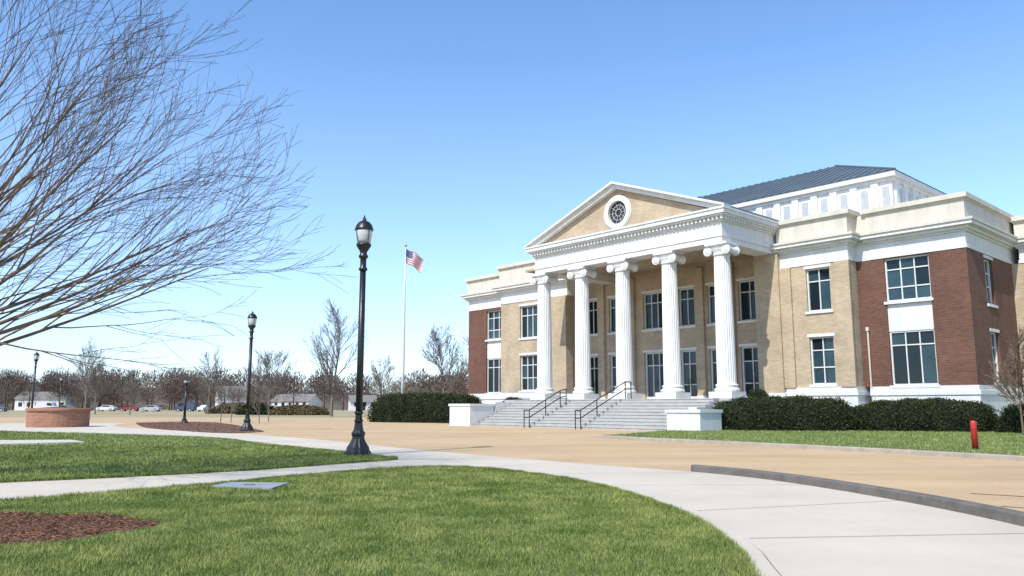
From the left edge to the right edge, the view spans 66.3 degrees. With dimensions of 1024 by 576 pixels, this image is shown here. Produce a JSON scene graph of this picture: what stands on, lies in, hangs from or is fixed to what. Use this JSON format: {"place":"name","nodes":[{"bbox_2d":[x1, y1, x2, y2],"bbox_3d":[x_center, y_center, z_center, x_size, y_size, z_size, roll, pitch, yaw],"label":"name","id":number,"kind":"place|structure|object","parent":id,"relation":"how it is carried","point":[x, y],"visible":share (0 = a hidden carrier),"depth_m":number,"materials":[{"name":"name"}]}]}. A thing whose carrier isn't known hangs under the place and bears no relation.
{"place":"outdoors","nodes":[
{"label":"outdoors","id":0,"kind":"place"},
{"bbox_2d":[0,410,371,417],"bbox_3d":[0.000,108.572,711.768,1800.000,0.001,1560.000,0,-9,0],"label":"ground","id":1,"kind":"structure","parent":0,"point":[179,413],"depth_m":108.48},
{"bbox_2d":[14,398,77,409],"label":"walls","id":2,"kind":"structure","parent":1,"relation":"on","point":[56,401],"depth_m":228.70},
{"bbox_2d":[13,392,77,398],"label":"roof","id":3,"kind":"structure","parent":2,"relation":"on","point":[41,395],"depth_m":230.11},
{"bbox_2d":[35,402,57,407],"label":"parked car","id":4,"kind":"object","parent":1,"relation":"on","point":[44,404],"visible":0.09,"depth_m":183.38,"materials":[{"name":"paint"}]},
{"bbox_2d":[66,339,109,407],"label":"bare tree","id":5,"kind":"object","parent":1,"relation":"on","point":[86,369],"visible":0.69,"depth_m":129.76,"materials":[{"name":"brown plant"}]},
{"bbox_2d":[81,361,110,413],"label":"bare tree","id":6,"kind":"object","parent":1,"relation":"on","point":[93,381],"visible":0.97,"depth_m":117.19,"materials":[{"name":"brown plant"}]},
{"bbox_2d":[96,405,117,410],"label":"parked car","id":7,"kind":"object","parent":1,"relation":"on","point":[107,407],"visible":0.91,"depth_m":182.29,"materials":[{"name":"paint"}]},
{"bbox_2d":[118,405,139,410],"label":"parked car","id":8,"kind":"object","parent":1,"relation":"on","point":[133,408],"visible":0.9,"depth_m":183.29,"materials":[{"name":"paint"}]},
{"bbox_2d":[123,367,146,414],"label":"bare tree","id":9,"kind":"object","parent":1,"relation":"on","point":[134,388],"visible":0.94,"depth_m":107.00,"materials":[{"name":"brown plant"}]},
{"bbox_2d":[139,405,161,411],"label":"parked car","id":10,"kind":"object","parent":1,"relation":"on","point":[154,408],"visible":1,"depth_m":176.03,"materials":[{"name":"paint"}]},
{"bbox_2d":[173,402,196,410],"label":"parked car","id":11,"kind":"object","parent":1,"relation":"on","point":[191,406],"visible":0.84,"depth_m":182.82,"materials":[{"name":"paint"}]},
{"bbox_2d":[197,405,211,410],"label":"parked car","id":12,"kind":"object","parent":1,"relation":"on","point":[202,407],"visible":0.55,"depth_m":179.23,"materials":[{"name":"paint"}]},
{"bbox_2d":[194,348,225,413],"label":"bare tree","id":13,"kind":"object","parent":1,"relation":"on","point":[212,374],"visible":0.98,"depth_m":119.88,"materials":[{"name":"brown plant"}]},
{"bbox_2d":[204,402,250,413],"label":"shrub","id":14,"kind":"object","parent":1,"relation":"on","point":[217,409],"visible":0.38,"depth_m":125.04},
{"bbox_2d":[215,396,245,405],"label":"walls","id":15,"kind":"structure","parent":1,"relation":"on","point":[216,404],"depth_m":220.95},
{"bbox_2d":[214,386,246,395],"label":"roof","id":16,"kind":"structure","parent":15,"relation":"on","point":[242,388],"depth_m":223.19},
{"bbox_2d":[0,364,467,411],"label":"distant trees","id":17,"kind":"object","parent":1,"relation":"on","point":[11,386],"visible":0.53,"depth_m":236.86,"materials":[{"name":"plant"}]},
{"bbox_2d":[235,402,274,414],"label":"shrub","id":18,"kind":"object","parent":1,"relation":"on","point":[263,409],"visible":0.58,"depth_m":109.14,"materials":[{"name":"green plant"}]},
{"bbox_2d":[244,349,297,403],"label":"bare tree","id":19,"kind":"object","parent":1,"relation":"on","point":[268,367],"visible":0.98,"depth_m":119.59,"materials":[{"name":"brown plant"}]},
{"bbox_2d":[271,400,320,406],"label":"walls","id":20,"kind":"structure","parent":1,"relation":"on","point":[313,403],"depth_m":223.02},
{"bbox_2d":[311,395,320,400],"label":"gables","id":21,"kind":"object","parent":20,"relation":"on","point":[315,398],"visible":0.5,"depth_m":224.26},
{"bbox_2d":[270,394,323,401],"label":"roof","id":22,"kind":"structure","parent":21,"relation":"on","point":[309,397],"depth_m":223.90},
{"bbox_2d":[269,404,329,414],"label":"shrub","id":23,"kind":"object","parent":1,"relation":"on","point":[299,409],"visible":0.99,"depth_m":105.36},
{"bbox_2d":[303,297,367,415],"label":"bare tree","id":24,"kind":"object","parent":1,"relation":"on","point":[331,368],"visible":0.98,"depth_m":93.02,"materials":[{"name":"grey plant"}]},
{"bbox_2d":[348,401,370,410],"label":"walls","id":25,"kind":"structure","parent":1,"relation":"on","point":[351,407],"depth_m":216.81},
{"bbox_2d":[347,395,376,401],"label":"roof","id":26,"kind":"structure","parent":25,"relation":"on","point":[366,398],"depth_m":218.40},
{"bbox_2d":[368,355,399,397],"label":"bare tree","id":27,"kind":"object","parent":1,"relation":"on","point":[374,373],"visible":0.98,"depth_m":103.39,"materials":[{"name":"brown plant"}]},
{"bbox_2d":[421,325,467,393],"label":"bare tree","id":28,"kind":"object","parent":1,"relation":"on","point":[438,345],"visible":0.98,"depth_m":75.47,"materials":[{"name":"grey plant"}]},
{"bbox_2d":[0,432,374,480],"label":"lawn","id":29,"kind":"structure","parent":0,"point":[121,442],"depth_m":18.32,"materials":[{"name":"plant"}]},
{"bbox_2d":[0,440,84,445],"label":"concrete slab","id":30,"kind":"structure","parent":29,"relation":"on","point":[21,442],"depth_m":25.02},
{"bbox_2d":[0,0,349,401],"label":"bare tree","id":31,"kind":"object","parent":29,"relation":"on","point":[17,187],"visible":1,"depth_m":13.71,"materials":[{"name":"brown plant"}]},
{"bbox_2d":[344,215,373,455],"bbox_3d":[-3.800,1.121,19.754,0.680,6.060,0.680,0,-9,0],"label":"street lamp","id":32,"kind":"object","parent":29,"relation":"on","point":[358,445],"visible":1,"depth_m":19.65,"materials":[{"name":"black metal"}]},
{"bbox_2d":[3,384,871,409],"bbox_3d":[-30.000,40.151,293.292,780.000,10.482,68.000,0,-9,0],"label":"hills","id":33,"kind":"structure","parent":0,"point":[336,406],"depth_m":263.33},
{"bbox_2d":[0,429,1023,575],"bbox_3d":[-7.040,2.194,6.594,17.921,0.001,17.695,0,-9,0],"label":"lawn","id":34,"kind":"structure","parent":0,"point":[274,537],"depth_m":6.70,"materials":[{"name":"plant"}]},
{"bbox_2d":[0,510,159,544],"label":"mulch bed","id":35,"kind":"object","parent":34,"relation":"on","point":[18,527],"visible":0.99,"depth_m":7.71,"materials":[{"name":"brown wood"}]},
{"bbox_2d":[212,482,288,490],"bbox_3d":[-3.880,2.931,11.594,1.012,0.062,0.798,-1,-9,6],"label":"utility cover","id":36,"kind":"object","parent":34,"relation":"on","point":[261,485],"visible":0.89,"depth_m":11.49,"materials":[{"name":"metal"}]},
{"bbox_2d":[0,423,1023,575],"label":"footpath","id":37,"kind":"structure","parent":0,"point":[865,545],"depth_m":9.06,"materials":[{"name":"concrete"}]},
{"bbox_2d":[25,407,91,427],"bbox_3d":[-26.600,7.563,45.986,3.440,1.160,3.440,0,-9,0],"label":"brick planter","id":38,"kind":"object","parent":37,"relation":"on","point":[46,417],"visible":0.99,"depth_m":44.66,"materials":[{"name":"brick"}]},
{"bbox_2d":[476,467,779,575],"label":"path edging","id":39,"kind":"object","parent":37,"relation":"on","point":[766,567],"visible":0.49,"depth_m":6.66,"materials":[{"name":"concrete"}]},
{"bbox_2d":[691,465,1023,526],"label":"kerb","id":40,"kind":"structure","parent":37,"relation":"on","point":[1007,515],"depth_m":10.24,"materials":[{"name":"concrete"}]},
{"bbox_2d":[0,417,1023,510],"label":"road","id":41,"kind":"structure","parent":0,"point":[960,478],"depth_m":20.04,"materials":[{"name":"concrete"}]},
{"bbox_2d":[31,352,39,407],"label":"street lamp","id":42,"kind":"object","parent":41,"relation":"on","point":[36,356],"visible":0.66,"depth_m":70.59,"materials":[{"name":"black metal"}]},
{"bbox_2d":[136,421,262,432],"bbox_3d":[-19.346,8.267,47.207,5.555,0.093,28.058,4,-10,-27],"label":"mulch bed","id":43,"kind":"object","parent":41,"relation":"on","point":[214,427],"visible":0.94,"depth_m":44.73,"materials":[{"name":"brown wood"}]},
{"bbox_2d":[179,378,189,422],"bbox_3d":[-23.300,8.015,55.930,0.680,3.216,0.680,0,-9,0],"label":"street lamp","id":44,"kind":"object","parent":43,"relation":"on","point":[186,383],"visible":0.98,"depth_m":55.88,"materials":[{"name":"black metal"}]},
{"bbox_2d":[240,311,256,430],"bbox_3d":[-12.860,4.029,38.429,0.680,5.879,0.680,0,-9,0],"label":"street lamp","id":45,"kind":"object","parent":43,"relation":"on","point":[252,320],"visible":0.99,"depth_m":38.34,"materials":[{"name":"black metal"}]},
{"bbox_2d":[216,378,229,421],"bbox_3d":[-21.828,8.456,59.072,0.947,3.302,1.821,7,-11,-40],"label":"sapling","id":46,"kind":"object","parent":41,"relation":"on","point":[220,402],"visible":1,"depth_m":59.23,"materials":[{"name":"brown plant"}]},
{"bbox_2d":[227,386,240,422],"bbox_3d":[-20.344,8.530,57.556,1.201,2.701,1.114,-8,-12,44],"label":"sapling","id":47,"kind":"object","parent":41,"relation":"on","point":[233,395],"visible":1,"depth_m":57.45,"materials":[{"name":"brown plant"}]},
{"bbox_2d":[250,387,263,422],"bbox_3d":[-18.023,8.239,55.286,0.969,2.602,1.195,0,-9,0],"label":"sapling","id":48,"kind":"object","parent":41,"relation":"on","point":[257,399],"visible":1,"depth_m":55.24,"materials":[{"name":"brown plant"}]},
{"bbox_2d":[262,384,282,421],"bbox_3d":[-18.926,8.950,61.348,1.636,3.000,1.341,-2,-9,13],"label":"sapling","id":49,"kind":"object","parent":41,"relation":"on","point":[266,394],"visible":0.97,"depth_m":61.41,"materials":[{"name":"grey plant"}]},
{"bbox_2d":[364,392,458,422],"bbox_3d":[-6.896,9.013,59.530,8.509,2.333,4.318,-5,-10,28],"label":"hedge","id":50,"kind":"object","parent":41,"relation":"on","point":[411,407],"visible":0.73,"depth_m":58.19,"materials":[{"name":"green plant"}]},
{"bbox_2d":[401,244,423,393],"bbox_3d":[-8.128,3.445,62.200,1.904,14.140,1.036,0,-9,0],"label":"flagpole","id":51,"kind":"object","parent":41,"relation":"on","point":[414,259],"visible":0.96,"depth_m":62.74,"materials":[{"name":"metal"}]},
{"bbox_2d":[433,393,481,422],"bbox_3d":[-3.784,8.743,57.147,2.944,2.155,3.320,-5,-10,28],"label":"hedge","id":52,"kind":"object","parent":41,"relation":"on","point":[442,413],"visible":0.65,"depth_m":56.19,"materials":[{"name":"green plant"}]},
{"bbox_2d":[504,396,523,401],"bbox_3d":[0.072,8.502,54.689,2.583,1.899,1.987,0,-9,0],"label":"shrub","id":53,"kind":"object","parent":41,"relation":"on","point":[512,398],"visible":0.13,"depth_m":54.67,"materials":[{"name":"green plant"}]},
{"bbox_2d":[450,402,721,430],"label":"cheek walls","id":54,"kind":"structure","parent":41,"relation":"on","point":[466,415],"depth_m":36.27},
{"bbox_2d":[448,404,722,412],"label":"cheek caps","id":55,"kind":"object","parent":54,"relation":"on","point":[693,410],"visible":0.93,"depth_m":36.08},
{"bbox_2d":[475,398,718,430],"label":"steps","id":56,"kind":"structure","parent":41,"relation":"on","point":[711,402],"depth_m":42.68,"materials":[{"name":"concrete"}]},
{"bbox_2d":[524,389,566,427],"bbox_3d":[1.931,6.855,44.892,3.456,2.235,0.060,8,-12,-42],"label":"handrail","id":57,"kind":"object","parent":56,"relation":"on","point":[545,406],"visible":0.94,"depth_m":44.86,"materials":[{"name":"metal"}]},
{"bbox_2d":[480,398,712,428],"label":"step nosings","id":58,"kind":"object","parent":56,"relation":"on","point":[594,411],"visible":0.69,"depth_m":42.48,"materials":[{"name":"concrete"}]},
{"bbox_2d":[575,381,631,428],"bbox_3d":[4.999,6.314,42.468,4.656,2.580,0.060,8,-12,-42],"label":"handrail","id":59,"kind":"object","parent":56,"relation":"on","point":[625,389],"visible":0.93,"depth_m":42.10,"materials":[{"name":"metal"}]},
{"bbox_2d":[537,255,736,387],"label":"column shafts","id":60,"kind":"object","parent":56,"relation":"on","point":[725,351],"depth_m":45.42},
{"bbox_2d":[536,248,730,284],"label":"column necks","id":61,"kind":"structure","parent":60,"relation":"on","point":[665,260],"depth_m":44.14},
{"bbox_2d":[534,244,734,278],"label":"capital cushions","id":62,"kind":"object","parent":60,"relation":"on","point":[666,255],"visible":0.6,"depth_m":46.22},
{"bbox_2d":[530,244,739,284],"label":"capital volutes","id":63,"kind":"object","parent":60,"relation":"on","point":[708,252],"visible":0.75,"depth_m":45.83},
{"bbox_2d":[531,240,737,276],"bbox_3d":[6.631,-1.531,46.645,1.200,0.157,14.740,8,-12,-42],"label":"capital abaci","id":64,"kind":"object","parent":63,"relation":"on","point":[654,254],"visible":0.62,"depth_m":46.00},
{"bbox_2d":[533,219,775,284],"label":"portico entablature","id":65,"kind":"structure","parent":64,"relation":"on","point":[752,241],"depth_m":44.57,"materials":[{"name":"paint"}]},
{"bbox_2d":[524,205,779,256],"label":"portico cornice","id":66,"kind":"structure","parent":65,"relation":"on","point":[724,210],"depth_m":44.00,"materials":[{"name":"paint"}]},
{"bbox_2d":[656,197,778,221],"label":"portico roof","id":67,"kind":"structure","parent":66,"relation":"on","point":[738,209],"depth_m":43.21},
{"bbox_2d":[550,189,698,239],"bbox_3d":[6.302,-4.667,46.733,0.001,2.530,11.495,8,-12,-42],"label":"tympanum","id":68,"kind":"object","parent":67,"relation":"on","point":[645,208],"visible":0.84,"depth_m":45.91,"materials":[{"name":"beige brick"}]},
{"bbox_2d":[604,195,630,228],"bbox_3d":[6.339,-4.499,46.741,0.300,2.080,2.080,8,-12,-42],"label":"oculus frame","id":69,"kind":"object","parent":68,"relation":"attached to","point":[608,207],"visible":0.96,"depth_m":46.66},
{"bbox_2d":[610,202,624,222],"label":"oculus muntins","id":70,"kind":"object","parent":69,"relation":"in","point":[616,211],"visible":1,"depth_m":46.78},
{"bbox_2d":[610,201,625,223],"bbox_3d":[6.391,-4.492,46.788,0.001,1.440,1.440,8,-12,-42],"label":"oculus glass","id":71,"kind":"object","parent":69,"relation":"in","point":[618,212],"visible":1,"depth_m":46.86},
{"bbox_2d":[529,184,720,246],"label":"raking cornice","id":72,"kind":"structure","parent":68,"relation":"attached to","point":[556,230],"depth_m":47.15,"materials":[{"name":"paint"}]},
{"bbox_2d":[524,181,730,247],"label":"raking cornice top","id":73,"kind":"structure","parent":67,"relation":"on","point":[580,206],"depth_m":47.12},
{"bbox_2d":[531,215,774,256],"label":"dentils","id":74,"kind":"object","parent":67,"relation":"on","point":[666,228],"visible":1,"depth_m":44.21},
{"bbox_2d":[530,391,745,399],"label":"column bases","id":75,"kind":"object","parent":56,"relation":"on","point":[723,394],"depth_m":44.71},
{"bbox_2d":[535,384,739,393],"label":"column base rings","id":76,"kind":"object","parent":75,"relation":"on","point":[671,388],"depth_m":44.96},
{"bbox_2d":[599,393,786,398],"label":"pilaster bases","id":77,"kind":"object","parent":56,"relation":"on","point":[778,394],"visible":0.23,"depth_m":43.55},
{"bbox_2d":[505,398,737,401],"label":"porch floor","id":78,"kind":"structure","parent":41,"relation":"on","point":[724,399],"depth_m":39.39,"materials":[{"name":"stone"}]},
{"bbox_2d":[572,296,870,398],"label":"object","id":79,"kind":"object","parent":41,"relation":"on","point":[573,318],"visible":0.14,"depth_m":56.53,"materials":[{"name":"brick"}]},
{"bbox_2d":[474,385,1023,415],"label":"plinth","id":80,"kind":"structure","parent":41,"relation":"on","point":[854,396],"depth_m":40.08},
{"bbox_2d":[485,254,1002,394],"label":"sills","id":81,"kind":"structure","parent":80,"relation":"on","point":[822,334],"depth_m":46.98,"materials":[{"name":"stone"}]},
{"bbox_2d":[468,247,1022,393],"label":"red walls","id":82,"kind":"structure","parent":80,"relation":"on","point":[966,317],"depth_m":39.48,"materials":[{"name":"brick"}]},
{"bbox_2d":[487,301,933,358],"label":"white panels","id":83,"kind":"object","parent":82,"relation":"attached to","point":[910,316],"visible":0.75,"depth_m":39.94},
{"bbox_2d":[865,327,871,388],"bbox_3d":[18.663,3.643,40.914,0.160,3.200,0.140,8,-12,-42],"label":"downpipe","id":84,"kind":"object","parent":82,"relation":"attached to","point":[867,329],"visible":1,"depth_m":40.91,"materials":[{"name":"white metal"}]},
{"bbox_2d":[501,260,1023,392],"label":"tan walls","id":85,"kind":"structure","parent":80,"relation":"on","point":[513,347],"depth_m":43.14,"materials":[{"name":"brick"}]},
{"bbox_2d":[553,253,856,392],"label":"pilasters","id":86,"kind":"object","parent":85,"relation":"attached to","point":[775,329],"visible":0.86,"depth_m":43.87,"materials":[{"name":"beige brick"}]},
{"bbox_2d":[487,254,999,398],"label":"window frames","id":87,"kind":"structure","parent":85,"relation":"attached to","point":[812,338],"depth_m":47.50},
{"bbox_2d":[489,256,996,396],"bbox_3d":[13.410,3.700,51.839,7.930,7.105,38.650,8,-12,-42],"label":"window glass","id":88,"kind":"object","parent":87,"relation":"in","point":[914,354],"visible":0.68,"depth_m":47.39,"materials":[{"name":"glass"}]},
{"bbox_2d":[852,261,864,386],"bbox_3d":[18.384,1.917,41.711,0.899,6.650,0.300,8,-12,-42],"label":"tan return","id":89,"kind":"object","parent":80,"relation":"on","point":[859,335],"visible":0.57,"depth_m":41.46,"materials":[{"name":"brick"}]},
{"bbox_2d":[596,435,1023,461],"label":"kerb","id":90,"kind":"structure","parent":41,"relation":"on","point":[921,452],"depth_m":21.27,"materials":[{"name":"concrete"}]},
{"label":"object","id":91,"kind":"object","parent":41,"relation":"on","visible":0},
{"bbox_2d":[461,219,1023,310],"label":"entablature","id":92,"kind":"structure","parent":91,"relation":"on","point":[972,234],"depth_m":41.68,"materials":[{"name":"paint"}]},
{"bbox_2d":[460,216,1023,296],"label":"cornice top","id":93,"kind":"structure","parent":92,"relation":"on","point":[918,225],"depth_m":41.07,"materials":[{"name":"beige stone"}]},
{"bbox_2d":[467,199,1023,293],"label":"parapet","id":94,"kind":"structure","parent":93,"relation":"on","point":[953,209],"depth_m":41.89,"materials":[{"name":"beige stone"}]},
{"bbox_2d":[464,191,1023,282],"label":"parapet cap","id":95,"kind":"object","parent":94,"relation":"on","point":[985,205],"visible":0.31,"depth_m":41.66,"materials":[{"name":"stone"}]},
{"bbox_2d":[0,0,1023,394],"label":"sky","id":96,"kind":"structure","parent":0,"point":[462,131],"materials":[{"name":"blue"}]},
{"bbox_2d":[546,207,707,242],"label":"tympanum ends","id":97,"kind":"object","parent":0,"point":[696,209],"visible":0.25,"depth_m":42.64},
{"bbox_2d":[525,249,745,275],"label":"portico ceiling","id":98,"kind":"structure","parent":0,"point":[697,256],"depth_m":49.91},
{"bbox_2d":[589,255,756,398],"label":"porch wall","id":99,"kind":"structure","parent":0,"point":[648,280],"depth_m":51.16,"materials":[{"name":"brick"}]},
{"bbox_2d":[597,263,738,396],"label":"porch pilasters","id":100,"kind":"object","parent":99,"relation":"attached to","point":[700,333],"visible":0.41,"depth_m":49.89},
{"bbox_2d":[611,430,1023,455],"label":"lawn","id":101,"kind":"structure","parent":0,"point":[896,439],"depth_m":26.07,"materials":[{"name":"plant"}]},
{"bbox_2d":[747,388,768,398],"bbox_3d":[12.203,5.957,38.742,1.650,2.174,1.379,0,-9,0],"label":"shrub","id":102,"kind":"object","parent":101,"relation":"on","point":[759,393],"visible":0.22,"depth_m":38.66,"materials":[{"name":"green plant"}]},
{"bbox_2d":[712,394,862,430],"bbox_3d":[12.928,5.916,37.160,7.041,1.785,4.300,-1,-9,8],"label":"clipped hedge","id":103,"kind":"object","parent":101,"relation":"on","point":[797,412],"visible":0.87,"depth_m":35.53,"materials":[{"name":"green plant"}]},
{"bbox_2d":[852,396,999,431],"bbox_3d":[18.733,5.763,35.704,6.549,1.653,3.824,-2,-9,14],"label":"clipped hedge","id":104,"kind":"object","parent":101,"relation":"on","point":[935,414],"visible":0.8,"depth_m":34.37,"materials":[{"name":"green plant"}]},
{"bbox_2d":[970,420,979,448],"bbox_3d":[11.950,3.794,20.261,0.200,0.740,0.200,0,-9,0],"label":"red bollard","id":105,"kind":"object","parent":101,"relation":"on","point":[974,434],"visible":0.92,"depth_m":20.21,"materials":[{"name":"metal"}]},
{"bbox_2d":[980,325,1023,434],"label":"bare tree","id":106,"kind":"object","parent":101,"relation":"on","point":[1018,344],"visible":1,"depth_m":30.67,"materials":[{"name":"brown plant"}]},
{"bbox_2d":[991,349,1023,411],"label":"bare tree","id":107,"kind":"object","parent":101,"relation":"on","point":[1020,382],"visible":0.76,"depth_m":31.65,"materials":[{"name":"brown plant"}]},
{"bbox_2d":[993,403,1023,432],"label":"clipped hedge","id":108,"kind":"object","parent":101,"relation":"on","point":[1009,419],"visible":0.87,"depth_m":32.68,"materials":[{"name":"green plant"}]},
{"bbox_3d":[16.973,-0.006,58.962,16.000,2.000,28.000,8,-12,-42],"label":"roof deck","id":109,"kind":"object","parent":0,"visible":0},
{"bbox_2d":[747,180,926,219],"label":"attic wall","id":110,"kind":"structure","parent":109,"relation":"on","point":[890,184],"depth_m":47.50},
{"bbox_2d":[700,166,945,204],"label":"hipped roof","id":111,"kind":"structure","parent":110,"relation":"on","point":[854,176],"depth_m":52.79,"materials":[{"name":"metal"}]},
{"bbox_2d":[696,165,895,203],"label":"roof seams","id":112,"kind":"object","parent":111,"relation":"on","point":[865,167],"visible":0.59,"depth_m":53.51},
{"bbox_2d":[731,170,945,209],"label":"attic cornice","id":113,"kind":"structure","parent":110,"relation":"attached to","point":[907,181],"depth_m":47.93,"materials":[{"name":"paint"}]},
{"bbox_2d":[756,181,928,220],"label":"attic pilasters","id":114,"kind":"object","parent":110,"relation":"attached to","point":[874,189],"visible":0.2,"depth_m":47.26,"materials":[{"name":"paint"}]},
{"bbox_2d":[766,186,918,219],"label":"attic louvres","id":115,"kind":"object","parent":110,"relation":"attached to","point":[864,199],"visible":0.15,"depth_m":47.26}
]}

